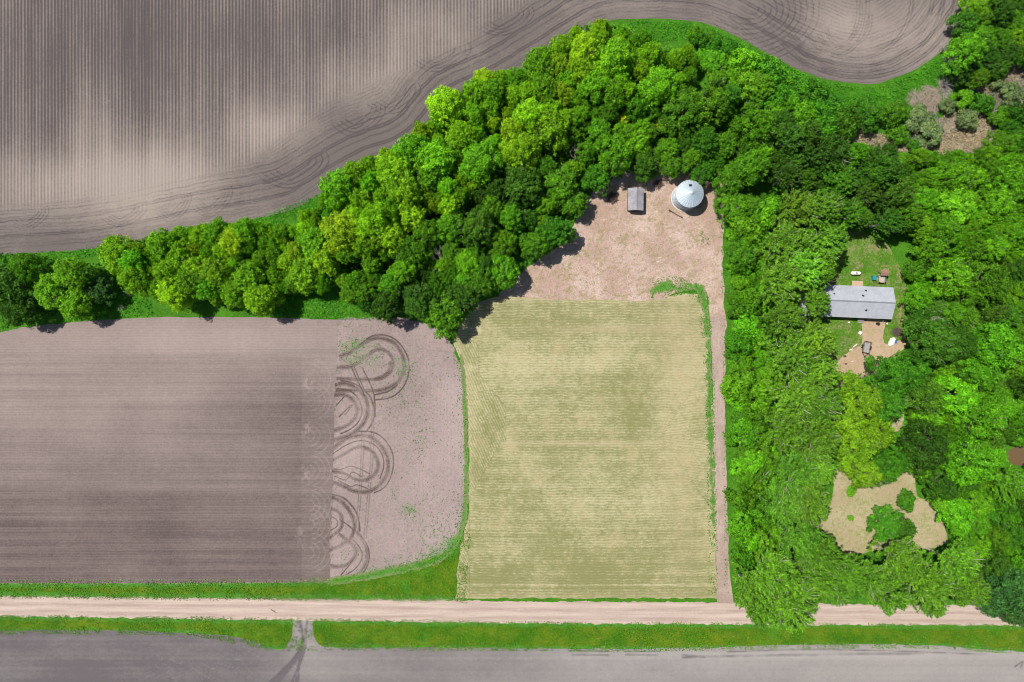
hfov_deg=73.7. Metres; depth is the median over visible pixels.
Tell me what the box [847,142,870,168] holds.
broadleaf tree
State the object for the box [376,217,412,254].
willow tree
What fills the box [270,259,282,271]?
willow tree
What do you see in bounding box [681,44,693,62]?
willow tree
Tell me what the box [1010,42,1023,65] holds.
broadleaf tree
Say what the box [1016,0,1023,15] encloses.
broadleaf tree
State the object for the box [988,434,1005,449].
feathery tree
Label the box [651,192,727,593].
lane grass
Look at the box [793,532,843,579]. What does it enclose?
feathery tree
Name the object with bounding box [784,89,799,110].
broadleaf tree
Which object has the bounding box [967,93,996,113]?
shrub
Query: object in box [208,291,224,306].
willow tree
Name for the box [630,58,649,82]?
willow tree
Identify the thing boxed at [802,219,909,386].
lawn
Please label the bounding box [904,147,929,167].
broadleaf tree
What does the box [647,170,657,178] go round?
shrub
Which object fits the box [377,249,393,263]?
willow tree
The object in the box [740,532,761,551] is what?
shrub
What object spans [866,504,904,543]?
broadleaf tree
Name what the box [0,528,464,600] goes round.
grass verge
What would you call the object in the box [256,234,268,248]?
willow tree
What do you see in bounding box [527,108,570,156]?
willow tree
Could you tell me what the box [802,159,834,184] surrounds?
broadleaf tree
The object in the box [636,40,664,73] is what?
willow tree
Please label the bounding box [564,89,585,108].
willow tree
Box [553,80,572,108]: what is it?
willow tree
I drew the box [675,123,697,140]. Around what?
broadleaf tree
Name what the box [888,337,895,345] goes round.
tarp
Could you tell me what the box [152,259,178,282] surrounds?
willow tree
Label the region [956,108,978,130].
shrub
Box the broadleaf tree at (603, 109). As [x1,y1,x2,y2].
[587,100,620,125]
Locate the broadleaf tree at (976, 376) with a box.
[957,356,1004,387]
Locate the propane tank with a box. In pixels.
[851,271,860,274]
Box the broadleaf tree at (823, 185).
[808,179,831,197]
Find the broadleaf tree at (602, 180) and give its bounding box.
[580,161,611,196]
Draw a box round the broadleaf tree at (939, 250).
[907,234,950,263]
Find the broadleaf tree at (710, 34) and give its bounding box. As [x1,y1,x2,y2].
[704,30,715,42]
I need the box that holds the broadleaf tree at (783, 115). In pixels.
[772,108,796,135]
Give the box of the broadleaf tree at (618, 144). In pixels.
[593,134,633,176]
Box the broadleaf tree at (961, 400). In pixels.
[926,373,982,416]
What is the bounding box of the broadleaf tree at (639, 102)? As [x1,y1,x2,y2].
[622,93,650,121]
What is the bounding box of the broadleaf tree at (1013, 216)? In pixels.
[994,211,1021,227]
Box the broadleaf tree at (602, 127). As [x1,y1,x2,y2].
[581,115,611,149]
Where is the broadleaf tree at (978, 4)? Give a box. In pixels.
[957,0,987,20]
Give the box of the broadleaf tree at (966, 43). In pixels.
[940,32,989,75]
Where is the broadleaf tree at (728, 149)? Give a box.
[705,131,735,162]
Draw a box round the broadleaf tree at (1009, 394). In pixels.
[992,385,1015,398]
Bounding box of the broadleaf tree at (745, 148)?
[730,137,750,159]
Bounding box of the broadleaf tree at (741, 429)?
[722,418,760,447]
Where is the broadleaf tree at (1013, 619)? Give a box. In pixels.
[993,595,1023,627]
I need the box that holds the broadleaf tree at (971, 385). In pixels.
[961,376,977,387]
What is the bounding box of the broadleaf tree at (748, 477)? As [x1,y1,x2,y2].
[735,465,755,485]
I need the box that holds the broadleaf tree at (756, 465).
[739,450,765,473]
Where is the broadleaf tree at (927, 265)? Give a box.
[918,258,942,275]
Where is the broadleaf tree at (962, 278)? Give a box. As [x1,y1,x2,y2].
[920,257,976,300]
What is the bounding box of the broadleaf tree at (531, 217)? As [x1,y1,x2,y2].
[520,209,538,230]
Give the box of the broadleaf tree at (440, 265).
[434,256,451,273]
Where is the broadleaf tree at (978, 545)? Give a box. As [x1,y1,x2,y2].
[965,536,993,561]
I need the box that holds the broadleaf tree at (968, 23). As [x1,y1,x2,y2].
[945,9,981,40]
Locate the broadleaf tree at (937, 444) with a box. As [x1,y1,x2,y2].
[894,418,951,474]
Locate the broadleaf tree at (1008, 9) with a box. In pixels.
[974,0,1016,29]
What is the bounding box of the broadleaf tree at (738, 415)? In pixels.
[729,405,746,422]
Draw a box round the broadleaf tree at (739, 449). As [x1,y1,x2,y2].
[733,445,746,457]
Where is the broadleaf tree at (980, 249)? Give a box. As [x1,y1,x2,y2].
[957,235,988,260]
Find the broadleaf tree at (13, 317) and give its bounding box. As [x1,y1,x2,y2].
[0,296,41,329]
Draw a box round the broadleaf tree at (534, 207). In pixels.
[523,198,536,216]
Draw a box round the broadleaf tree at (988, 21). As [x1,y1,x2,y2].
[979,8,993,25]
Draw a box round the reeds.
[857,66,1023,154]
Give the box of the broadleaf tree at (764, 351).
[756,345,774,362]
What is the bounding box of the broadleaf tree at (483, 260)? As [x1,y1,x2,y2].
[475,254,494,277]
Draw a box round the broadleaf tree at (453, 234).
[435,213,462,247]
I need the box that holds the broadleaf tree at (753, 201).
[737,193,761,217]
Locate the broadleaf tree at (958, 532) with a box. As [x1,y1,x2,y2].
[949,519,968,536]
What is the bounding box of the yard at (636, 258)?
[499,164,726,329]
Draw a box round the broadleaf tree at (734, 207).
[712,191,748,222]
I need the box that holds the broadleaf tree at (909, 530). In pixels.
[892,513,917,541]
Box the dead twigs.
[891,52,1023,149]
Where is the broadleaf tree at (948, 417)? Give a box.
[938,410,953,427]
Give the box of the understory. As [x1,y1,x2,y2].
[119,19,765,305]
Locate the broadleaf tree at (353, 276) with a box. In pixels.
[343,270,366,290]
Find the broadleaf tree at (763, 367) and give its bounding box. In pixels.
[758,365,769,378]
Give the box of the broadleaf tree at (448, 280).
[440,269,456,286]
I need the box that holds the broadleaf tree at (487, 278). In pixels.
[467,263,496,296]
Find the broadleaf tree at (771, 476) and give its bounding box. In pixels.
[759,465,777,479]
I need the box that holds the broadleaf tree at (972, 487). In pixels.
[959,479,978,491]
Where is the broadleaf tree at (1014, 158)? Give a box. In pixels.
[1004,152,1020,170]
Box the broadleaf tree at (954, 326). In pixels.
[951,317,961,334]
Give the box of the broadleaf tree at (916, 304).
[898,282,934,313]
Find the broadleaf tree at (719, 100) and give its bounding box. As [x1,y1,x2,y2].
[693,82,731,127]
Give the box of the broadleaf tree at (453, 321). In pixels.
[424,292,468,338]
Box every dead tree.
[430,245,447,273]
[563,143,578,164]
[935,75,953,98]
[937,76,952,89]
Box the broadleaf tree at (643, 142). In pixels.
[627,127,649,155]
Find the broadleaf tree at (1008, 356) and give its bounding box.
[963,322,1023,376]
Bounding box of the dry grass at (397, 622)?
[2,577,1014,653]
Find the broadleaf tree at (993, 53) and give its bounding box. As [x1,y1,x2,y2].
[965,42,999,73]
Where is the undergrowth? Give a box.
[0,0,1023,601]
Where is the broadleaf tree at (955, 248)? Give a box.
[946,235,962,255]
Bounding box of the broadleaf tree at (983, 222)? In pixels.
[968,211,992,229]
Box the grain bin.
[671,180,703,211]
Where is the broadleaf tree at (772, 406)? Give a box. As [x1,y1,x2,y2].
[768,400,778,413]
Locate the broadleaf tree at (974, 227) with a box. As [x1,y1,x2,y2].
[961,220,981,240]
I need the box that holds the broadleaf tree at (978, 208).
[977,202,991,211]
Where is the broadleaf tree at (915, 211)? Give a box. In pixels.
[896,202,926,233]
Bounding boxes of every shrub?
[615,112,630,123]
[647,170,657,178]
[655,118,671,131]
[686,24,703,40]
[690,32,707,49]
[696,48,707,64]
[705,36,724,51]
[719,370,756,402]
[722,331,752,360]
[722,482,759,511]
[723,38,737,60]
[723,397,749,411]
[725,54,732,69]
[725,228,737,243]
[725,261,743,276]
[725,507,757,543]
[726,65,740,80]
[727,47,760,71]
[728,208,765,245]
[728,543,755,572]
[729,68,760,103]
[729,275,750,291]
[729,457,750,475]
[732,286,762,316]
[732,310,765,341]
[738,380,772,410]
[740,262,758,277]
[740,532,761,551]
[742,399,773,432]
[743,94,764,108]
[744,440,759,452]
[746,349,766,367]
[746,499,776,524]
[747,274,757,285]
[749,195,787,231]
[749,483,763,494]
[751,368,761,381]
[752,342,759,357]
[752,550,761,560]
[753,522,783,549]
[754,230,770,244]
[754,244,772,263]
[754,443,772,459]
[756,53,787,85]
[756,261,772,276]
[757,430,777,445]
[757,448,786,470]
[757,490,769,504]
[758,282,774,303]
[762,93,772,109]
[763,80,793,104]
[763,478,776,498]
[768,97,788,112]
[774,70,792,84]
[791,75,823,102]
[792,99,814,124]
[809,113,821,120]
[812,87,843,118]
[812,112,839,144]
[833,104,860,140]
[846,485,856,496]
[847,515,853,520]
[885,122,909,145]
[896,488,916,512]
[897,151,914,169]
[904,103,934,139]
[906,137,922,152]
[912,120,943,147]
[938,98,957,113]
[949,88,974,108]
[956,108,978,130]
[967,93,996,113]
[985,104,1013,128]
[988,77,1005,89]
[1000,81,1023,105]
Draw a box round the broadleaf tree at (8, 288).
[0,263,36,310]
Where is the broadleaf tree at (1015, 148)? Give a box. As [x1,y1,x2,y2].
[1002,143,1018,154]
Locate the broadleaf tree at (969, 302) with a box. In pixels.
[947,285,982,308]
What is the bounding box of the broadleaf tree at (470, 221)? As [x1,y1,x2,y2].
[459,204,499,246]
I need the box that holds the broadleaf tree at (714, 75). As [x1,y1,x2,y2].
[706,66,729,82]
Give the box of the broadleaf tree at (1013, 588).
[979,563,1023,617]
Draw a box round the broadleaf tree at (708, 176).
[688,160,715,187]
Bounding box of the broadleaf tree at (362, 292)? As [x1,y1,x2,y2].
[354,279,381,302]
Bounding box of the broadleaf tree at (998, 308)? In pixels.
[975,293,1010,326]
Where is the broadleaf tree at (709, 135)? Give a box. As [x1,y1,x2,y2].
[691,124,719,162]
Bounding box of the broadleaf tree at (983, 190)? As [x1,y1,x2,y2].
[972,181,997,199]
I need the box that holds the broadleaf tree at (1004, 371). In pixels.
[999,362,1012,377]
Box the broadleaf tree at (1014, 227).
[994,222,1023,243]
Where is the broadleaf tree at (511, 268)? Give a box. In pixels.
[491,252,519,289]
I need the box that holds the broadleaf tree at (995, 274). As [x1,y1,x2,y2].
[954,260,1013,312]
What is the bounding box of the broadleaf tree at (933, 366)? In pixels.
[928,353,940,370]
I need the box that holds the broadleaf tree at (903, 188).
[877,175,917,213]
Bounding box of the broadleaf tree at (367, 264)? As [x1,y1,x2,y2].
[361,253,384,277]
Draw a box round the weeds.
[332,317,466,576]
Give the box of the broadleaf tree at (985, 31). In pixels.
[971,23,995,44]
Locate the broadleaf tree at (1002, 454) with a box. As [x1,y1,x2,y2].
[982,446,1008,466]
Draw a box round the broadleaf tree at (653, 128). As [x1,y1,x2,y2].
[643,123,659,143]
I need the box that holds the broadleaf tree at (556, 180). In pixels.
[541,164,578,204]
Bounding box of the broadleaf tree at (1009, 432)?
[997,424,1016,443]
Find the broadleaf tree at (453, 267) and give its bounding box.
[447,260,460,275]
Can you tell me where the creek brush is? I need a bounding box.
[909,85,1023,137]
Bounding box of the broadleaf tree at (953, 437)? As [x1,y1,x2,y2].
[929,423,958,445]
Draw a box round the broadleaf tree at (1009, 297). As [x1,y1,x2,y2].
[990,292,1012,304]
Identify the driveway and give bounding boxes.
[827,319,905,383]
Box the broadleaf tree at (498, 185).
[482,177,509,202]
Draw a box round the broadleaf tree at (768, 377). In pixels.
[757,370,786,401]
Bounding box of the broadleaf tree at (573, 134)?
[565,127,581,148]
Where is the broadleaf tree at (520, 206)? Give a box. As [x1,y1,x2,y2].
[509,197,524,211]
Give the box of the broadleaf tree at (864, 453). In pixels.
[832,424,874,475]
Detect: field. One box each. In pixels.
[0,0,968,254]
[0,317,337,583]
[0,619,1023,681]
[329,317,467,577]
[453,293,716,598]
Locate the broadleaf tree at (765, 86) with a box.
[743,72,775,99]
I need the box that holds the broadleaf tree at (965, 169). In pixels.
[930,159,977,193]
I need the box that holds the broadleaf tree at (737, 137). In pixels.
[725,127,742,143]
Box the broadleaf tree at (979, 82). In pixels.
[965,67,990,89]
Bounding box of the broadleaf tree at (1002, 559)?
[976,547,1014,580]
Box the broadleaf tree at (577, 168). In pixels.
[564,159,585,179]
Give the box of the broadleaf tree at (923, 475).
[909,456,932,478]
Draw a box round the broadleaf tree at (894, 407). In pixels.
[866,382,908,424]
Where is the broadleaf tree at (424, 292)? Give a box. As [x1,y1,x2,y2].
[401,280,445,321]
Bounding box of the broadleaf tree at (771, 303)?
[756,295,775,312]
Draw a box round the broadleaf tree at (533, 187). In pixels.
[502,163,547,207]
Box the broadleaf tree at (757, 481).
[754,471,768,485]
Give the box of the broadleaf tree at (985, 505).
[963,491,994,517]
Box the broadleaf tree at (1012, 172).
[982,162,1023,200]
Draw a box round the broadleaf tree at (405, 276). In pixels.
[387,259,423,287]
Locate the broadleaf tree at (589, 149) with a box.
[572,140,597,166]
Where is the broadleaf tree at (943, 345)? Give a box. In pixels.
[899,316,961,371]
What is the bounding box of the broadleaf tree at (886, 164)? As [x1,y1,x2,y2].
[855,152,907,190]
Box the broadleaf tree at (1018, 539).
[997,523,1023,548]
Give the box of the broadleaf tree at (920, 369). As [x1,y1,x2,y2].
[886,348,931,389]
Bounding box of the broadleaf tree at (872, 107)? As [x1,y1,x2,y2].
[847,96,882,133]
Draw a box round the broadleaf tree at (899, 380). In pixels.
[857,353,915,401]
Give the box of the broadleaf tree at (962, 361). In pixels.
[954,355,970,367]
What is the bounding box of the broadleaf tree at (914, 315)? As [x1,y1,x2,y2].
[901,305,934,329]
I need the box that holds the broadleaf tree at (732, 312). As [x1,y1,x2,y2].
[726,302,745,318]
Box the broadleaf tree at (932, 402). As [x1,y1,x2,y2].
[903,376,945,415]
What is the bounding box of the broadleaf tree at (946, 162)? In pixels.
[929,160,950,171]
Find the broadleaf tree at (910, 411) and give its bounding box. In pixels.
[906,402,923,420]
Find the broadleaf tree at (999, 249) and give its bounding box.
[973,235,1010,263]
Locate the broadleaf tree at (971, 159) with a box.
[953,154,975,164]
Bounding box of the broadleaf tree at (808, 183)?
[793,170,816,192]
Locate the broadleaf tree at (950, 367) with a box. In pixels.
[927,361,956,380]
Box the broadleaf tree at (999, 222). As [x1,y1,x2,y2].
[988,211,1005,226]
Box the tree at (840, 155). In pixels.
[803,133,853,173]
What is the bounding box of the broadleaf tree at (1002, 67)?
[985,56,1013,80]
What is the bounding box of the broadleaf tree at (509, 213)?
[499,201,524,232]
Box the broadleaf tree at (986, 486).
[982,481,997,493]
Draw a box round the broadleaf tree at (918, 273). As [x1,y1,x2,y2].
[900,259,925,280]
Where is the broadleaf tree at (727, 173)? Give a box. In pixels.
[711,161,744,195]
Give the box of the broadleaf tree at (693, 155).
[680,148,702,173]
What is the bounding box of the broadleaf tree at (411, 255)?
[390,235,434,270]
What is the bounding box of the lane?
[710,315,732,603]
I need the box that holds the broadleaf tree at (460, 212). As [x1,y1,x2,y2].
[448,206,464,222]
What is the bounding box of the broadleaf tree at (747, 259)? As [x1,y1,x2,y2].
[721,234,757,272]
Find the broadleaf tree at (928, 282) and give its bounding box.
[913,273,933,286]
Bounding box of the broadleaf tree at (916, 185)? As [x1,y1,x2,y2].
[912,182,921,193]
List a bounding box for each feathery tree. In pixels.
[709,78,725,96]
[732,562,771,610]
[738,101,759,120]
[739,597,776,629]
[749,538,797,598]
[754,219,811,267]
[754,256,808,305]
[755,300,807,339]
[756,486,805,526]
[758,331,817,385]
[759,446,820,496]
[760,405,810,453]
[761,376,823,421]
[764,577,820,633]
[765,162,803,193]
[772,121,805,156]
[772,188,816,226]
[775,513,823,561]
[781,150,805,169]
[782,246,827,287]
[782,318,837,362]
[782,558,841,602]
[786,483,831,525]
[787,451,837,487]
[788,384,842,424]
[789,353,841,393]
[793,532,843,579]
[794,287,831,319]
[795,412,841,462]
[797,142,815,163]
[798,189,846,229]
[800,220,849,261]
[819,162,859,200]
[819,581,853,606]
[834,197,866,226]
[835,546,862,590]
[844,553,890,601]
[848,176,882,206]
[852,173,865,191]
[853,145,883,163]
[853,209,875,231]
[861,572,911,616]
[866,192,889,210]
[867,536,926,583]
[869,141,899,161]
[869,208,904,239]
[897,553,954,609]
[901,424,918,432]
[911,586,949,618]
[919,537,985,586]
[920,297,948,318]
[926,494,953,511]
[941,570,993,607]
[951,306,980,329]
[982,507,1001,523]
[983,460,1023,505]
[985,304,1023,329]
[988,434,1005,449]
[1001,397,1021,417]
[1005,418,1023,435]
[1008,299,1023,312]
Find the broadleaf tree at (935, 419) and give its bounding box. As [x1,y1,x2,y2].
[904,408,944,435]
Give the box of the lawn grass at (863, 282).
[822,236,905,351]
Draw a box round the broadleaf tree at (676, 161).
[656,154,682,177]
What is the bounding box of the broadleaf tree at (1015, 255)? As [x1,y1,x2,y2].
[995,250,1020,264]
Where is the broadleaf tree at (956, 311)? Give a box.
[935,299,967,325]
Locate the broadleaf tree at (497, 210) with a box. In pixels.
[482,194,505,221]
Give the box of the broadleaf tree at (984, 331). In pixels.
[967,324,986,339]
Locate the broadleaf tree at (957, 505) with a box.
[936,497,975,531]
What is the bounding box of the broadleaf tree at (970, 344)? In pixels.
[944,324,981,359]
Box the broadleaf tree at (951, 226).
[928,211,964,252]
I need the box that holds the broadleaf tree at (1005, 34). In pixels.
[990,27,1012,54]
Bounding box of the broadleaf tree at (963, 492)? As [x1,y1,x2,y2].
[954,485,968,499]
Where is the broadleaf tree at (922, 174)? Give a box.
[910,169,935,189]
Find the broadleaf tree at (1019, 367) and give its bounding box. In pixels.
[998,353,1023,378]
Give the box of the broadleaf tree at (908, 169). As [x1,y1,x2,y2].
[885,164,911,184]
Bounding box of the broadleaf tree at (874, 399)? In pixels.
[847,379,885,419]
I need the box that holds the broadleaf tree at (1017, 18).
[992,9,1023,39]
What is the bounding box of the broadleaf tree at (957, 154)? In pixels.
[942,149,967,163]
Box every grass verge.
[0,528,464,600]
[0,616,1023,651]
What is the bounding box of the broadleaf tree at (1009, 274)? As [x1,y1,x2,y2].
[995,262,1012,277]
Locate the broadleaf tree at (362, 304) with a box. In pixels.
[357,300,374,313]
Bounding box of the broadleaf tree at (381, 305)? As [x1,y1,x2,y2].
[369,289,402,325]
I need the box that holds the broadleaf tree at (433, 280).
[428,268,446,287]
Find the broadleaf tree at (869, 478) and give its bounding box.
[842,460,883,488]
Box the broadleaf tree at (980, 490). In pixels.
[966,485,984,497]
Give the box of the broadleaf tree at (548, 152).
[540,143,556,157]
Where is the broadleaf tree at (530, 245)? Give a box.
[518,229,553,262]
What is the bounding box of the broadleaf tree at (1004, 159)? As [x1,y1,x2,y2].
[992,156,1008,165]
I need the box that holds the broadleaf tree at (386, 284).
[377,270,406,296]
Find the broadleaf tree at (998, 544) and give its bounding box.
[983,525,1012,551]
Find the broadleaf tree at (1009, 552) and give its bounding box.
[996,543,1015,555]
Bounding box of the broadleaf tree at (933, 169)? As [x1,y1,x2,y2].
[927,166,943,186]
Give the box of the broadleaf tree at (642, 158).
[630,152,659,183]
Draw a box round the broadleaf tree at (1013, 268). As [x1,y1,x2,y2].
[1001,256,1023,282]
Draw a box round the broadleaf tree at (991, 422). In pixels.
[944,394,1009,444]
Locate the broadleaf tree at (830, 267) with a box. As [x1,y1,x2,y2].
[802,254,838,291]
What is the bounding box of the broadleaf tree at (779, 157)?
[764,148,789,174]
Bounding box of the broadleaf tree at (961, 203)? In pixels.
[923,183,977,231]
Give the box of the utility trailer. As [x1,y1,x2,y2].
[861,341,871,356]
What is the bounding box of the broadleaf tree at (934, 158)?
[918,150,940,168]
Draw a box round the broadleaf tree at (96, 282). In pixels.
[84,275,116,306]
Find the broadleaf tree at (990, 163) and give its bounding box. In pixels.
[972,158,1004,180]
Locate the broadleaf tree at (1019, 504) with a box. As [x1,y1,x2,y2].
[1001,493,1023,525]
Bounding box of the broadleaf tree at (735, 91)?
[724,83,740,108]
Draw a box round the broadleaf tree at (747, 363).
[728,351,753,376]
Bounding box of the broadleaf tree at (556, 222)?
[535,215,577,246]
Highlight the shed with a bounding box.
[627,187,643,211]
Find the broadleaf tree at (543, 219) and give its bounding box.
[536,215,549,231]
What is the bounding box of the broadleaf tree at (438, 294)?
[430,281,447,302]
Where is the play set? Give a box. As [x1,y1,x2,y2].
[871,270,888,282]
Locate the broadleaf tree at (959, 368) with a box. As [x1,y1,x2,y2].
[954,366,969,382]
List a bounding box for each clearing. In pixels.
[815,465,947,555]
[888,412,903,431]
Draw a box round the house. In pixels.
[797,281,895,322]
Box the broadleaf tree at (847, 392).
[831,369,864,402]
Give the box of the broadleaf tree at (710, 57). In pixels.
[700,48,727,77]
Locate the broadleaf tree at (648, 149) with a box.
[636,145,652,155]
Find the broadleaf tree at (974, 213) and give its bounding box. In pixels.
[966,208,978,222]
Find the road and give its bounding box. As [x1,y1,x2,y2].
[0,595,1020,626]
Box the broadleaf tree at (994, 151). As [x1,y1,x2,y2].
[973,143,1002,166]
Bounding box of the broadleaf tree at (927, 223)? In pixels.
[902,216,937,244]
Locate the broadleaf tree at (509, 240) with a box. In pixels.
[490,228,517,256]
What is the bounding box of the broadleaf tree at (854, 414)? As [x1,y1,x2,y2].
[823,398,867,442]
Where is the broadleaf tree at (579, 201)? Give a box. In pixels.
[556,188,589,217]
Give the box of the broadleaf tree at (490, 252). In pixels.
[488,247,504,262]
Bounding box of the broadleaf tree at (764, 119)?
[728,108,779,150]
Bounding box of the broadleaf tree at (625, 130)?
[606,120,636,148]
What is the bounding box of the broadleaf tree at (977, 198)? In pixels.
[973,191,981,206]
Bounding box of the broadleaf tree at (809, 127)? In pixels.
[793,119,823,144]
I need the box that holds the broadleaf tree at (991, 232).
[976,226,995,241]
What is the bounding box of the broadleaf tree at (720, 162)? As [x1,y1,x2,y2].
[707,155,724,172]
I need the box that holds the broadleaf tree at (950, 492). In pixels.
[918,467,958,504]
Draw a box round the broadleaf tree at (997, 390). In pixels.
[975,379,1006,409]
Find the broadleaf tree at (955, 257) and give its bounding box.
[948,250,970,263]
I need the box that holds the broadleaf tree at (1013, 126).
[998,119,1021,134]
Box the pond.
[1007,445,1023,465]
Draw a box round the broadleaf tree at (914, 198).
[909,194,919,203]
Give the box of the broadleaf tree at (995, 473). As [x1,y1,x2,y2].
[988,468,1001,483]
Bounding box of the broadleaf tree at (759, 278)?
[753,274,763,286]
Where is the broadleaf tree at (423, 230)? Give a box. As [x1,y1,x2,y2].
[411,218,444,251]
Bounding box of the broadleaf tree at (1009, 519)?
[988,494,1023,528]
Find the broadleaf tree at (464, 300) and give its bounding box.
[444,281,480,312]
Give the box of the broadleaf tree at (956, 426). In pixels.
[945,414,961,431]
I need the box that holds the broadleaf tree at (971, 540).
[958,531,976,544]
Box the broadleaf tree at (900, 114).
[879,101,909,127]
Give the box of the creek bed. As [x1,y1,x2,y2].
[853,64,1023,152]
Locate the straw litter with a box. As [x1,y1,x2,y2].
[519,189,721,327]
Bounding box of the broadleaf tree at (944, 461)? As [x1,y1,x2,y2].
[933,448,957,469]
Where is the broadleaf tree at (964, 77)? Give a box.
[947,58,974,87]
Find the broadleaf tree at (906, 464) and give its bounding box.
[877,442,914,472]
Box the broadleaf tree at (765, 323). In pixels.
[752,316,780,351]
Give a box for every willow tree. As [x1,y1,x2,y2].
[5,252,51,284]
[33,272,71,309]
[51,255,100,290]
[57,289,93,321]
[96,234,139,274]
[115,262,154,298]
[116,243,150,279]
[126,239,149,260]
[142,251,152,259]
[144,227,182,259]
[147,265,163,279]
[147,278,159,299]
[148,255,164,265]
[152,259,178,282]
[155,278,193,313]
[166,237,196,271]
[168,270,180,283]
[169,225,188,243]
[174,267,203,300]
[181,255,208,278]
[185,242,202,257]
[186,226,199,237]
[187,222,210,247]
[194,277,222,299]
[198,246,214,257]
[198,258,232,288]
[201,215,227,247]
[203,239,215,253]
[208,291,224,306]
[209,254,226,264]
[211,240,229,258]
[216,226,248,255]
[218,277,245,308]
[223,251,230,259]
[223,265,239,279]
[225,257,239,271]
[230,253,250,264]
[231,260,275,295]
[233,216,264,244]
[238,259,252,266]
[241,241,257,256]
[243,283,285,317]
[251,248,270,267]
[253,222,272,239]
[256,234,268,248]
[256,275,270,286]
[260,264,268,270]
[264,243,283,263]
[265,227,273,237]
[265,267,282,284]
[267,236,278,247]
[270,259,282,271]
[271,284,279,293]
[272,223,293,241]
[276,234,290,245]
[276,252,291,270]
[278,243,286,252]
[279,279,294,296]
[281,269,289,278]
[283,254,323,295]
[284,241,304,263]
[287,224,297,240]
[289,284,300,293]
[294,226,330,256]
[296,222,310,233]
[297,208,311,222]
[306,215,321,228]
[310,207,323,219]
[310,245,340,276]
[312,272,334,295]
[317,168,360,211]
[317,194,341,210]
[319,209,359,258]
[321,208,334,220]
[332,241,359,263]
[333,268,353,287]
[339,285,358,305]
[342,201,363,221]
[343,160,368,186]
[345,186,374,210]
[350,238,377,260]
[351,218,378,244]
[357,170,379,197]
[358,201,399,236]
[360,154,376,173]
[364,233,389,255]
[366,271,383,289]
[372,187,388,204]
[374,150,417,202]
[375,147,393,159]
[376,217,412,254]
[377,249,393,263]
[381,193,400,214]
[385,215,407,227]
[387,174,424,215]
[390,133,430,167]
[399,202,425,231]
[409,158,425,171]
[412,120,434,141]
[413,166,448,193]
[414,136,457,181]
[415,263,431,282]
[416,186,434,206]
[420,204,432,216]
[423,198,438,213]
[425,84,464,134]
[426,119,439,132]
[430,132,446,144]
[434,112,453,133]
[434,190,448,202]
[435,193,464,214]
[436,175,459,198]
[439,239,461,260]
[444,120,479,155]
[448,149,465,165]
[451,167,467,187]
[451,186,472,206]
[451,270,472,285]
[452,160,461,174]
[454,248,479,276]
[457,139,505,187]
[462,77,490,104]
[462,100,487,125]
[465,245,486,259]
[466,175,487,191]
[470,125,487,143]
[471,115,488,134]
[473,67,495,81]
[480,95,502,119]
[481,77,507,108]
[486,115,501,133]
[488,133,501,150]
[493,68,507,83]
[499,129,541,174]
[499,167,509,178]
[500,105,512,121]
[500,117,526,140]
[500,153,512,172]
[503,66,528,86]
[504,83,524,107]
[507,99,520,110]
[512,97,547,135]
[517,81,537,105]
[521,44,554,80]
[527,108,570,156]
[528,73,557,105]
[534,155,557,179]
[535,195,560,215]
[541,98,565,112]
[542,51,570,80]
[548,33,572,59]
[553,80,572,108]
[556,69,580,95]
[556,145,571,161]
[558,107,575,125]
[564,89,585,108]
[565,56,595,86]
[566,30,598,62]
[567,25,581,41]
[570,105,591,130]
[576,69,610,109]
[584,25,609,50]
[587,96,602,110]
[590,18,611,34]
[591,35,635,78]
[592,78,627,112]
[612,68,631,86]
[613,24,630,42]
[621,81,638,101]
[622,49,639,79]
[627,28,651,51]
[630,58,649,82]
[632,116,650,134]
[635,64,678,107]
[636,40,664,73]
[646,104,659,121]
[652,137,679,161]
[655,104,672,119]
[663,48,686,73]
[664,120,677,137]
[675,71,686,89]
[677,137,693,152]
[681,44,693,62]
[681,65,697,86]
[683,52,699,69]
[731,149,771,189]
[750,140,773,159]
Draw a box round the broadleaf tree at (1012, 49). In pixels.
[989,42,1022,62]
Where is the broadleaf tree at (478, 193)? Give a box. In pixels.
[468,186,489,205]
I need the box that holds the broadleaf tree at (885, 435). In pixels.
[859,413,896,452]
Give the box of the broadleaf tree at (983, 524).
[962,507,991,536]
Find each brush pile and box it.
[606,192,618,204]
[652,179,664,189]
[891,326,903,336]
[905,88,920,107]
[917,84,941,112]
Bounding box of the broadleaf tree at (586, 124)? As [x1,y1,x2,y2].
[577,120,591,134]
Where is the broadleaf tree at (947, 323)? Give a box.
[928,315,952,331]
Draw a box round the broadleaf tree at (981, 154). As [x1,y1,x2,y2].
[967,148,987,163]
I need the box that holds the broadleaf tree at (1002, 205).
[978,185,1017,220]
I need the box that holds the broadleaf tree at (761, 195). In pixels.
[753,192,767,200]
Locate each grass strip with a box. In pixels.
[327,354,468,585]
[650,278,715,538]
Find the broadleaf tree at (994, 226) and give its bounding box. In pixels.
[984,222,1004,235]
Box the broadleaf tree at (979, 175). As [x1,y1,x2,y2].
[969,167,989,189]
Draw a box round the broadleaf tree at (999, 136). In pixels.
[981,128,1014,156]
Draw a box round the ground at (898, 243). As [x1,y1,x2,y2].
[0,7,1023,624]
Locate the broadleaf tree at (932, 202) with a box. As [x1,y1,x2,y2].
[914,184,940,215]
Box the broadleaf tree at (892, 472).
[869,449,904,486]
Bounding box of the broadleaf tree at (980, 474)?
[937,436,1003,486]
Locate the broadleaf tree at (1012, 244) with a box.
[1007,241,1017,250]
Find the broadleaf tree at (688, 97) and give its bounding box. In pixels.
[657,85,712,137]
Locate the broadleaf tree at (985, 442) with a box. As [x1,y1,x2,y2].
[970,432,989,448]

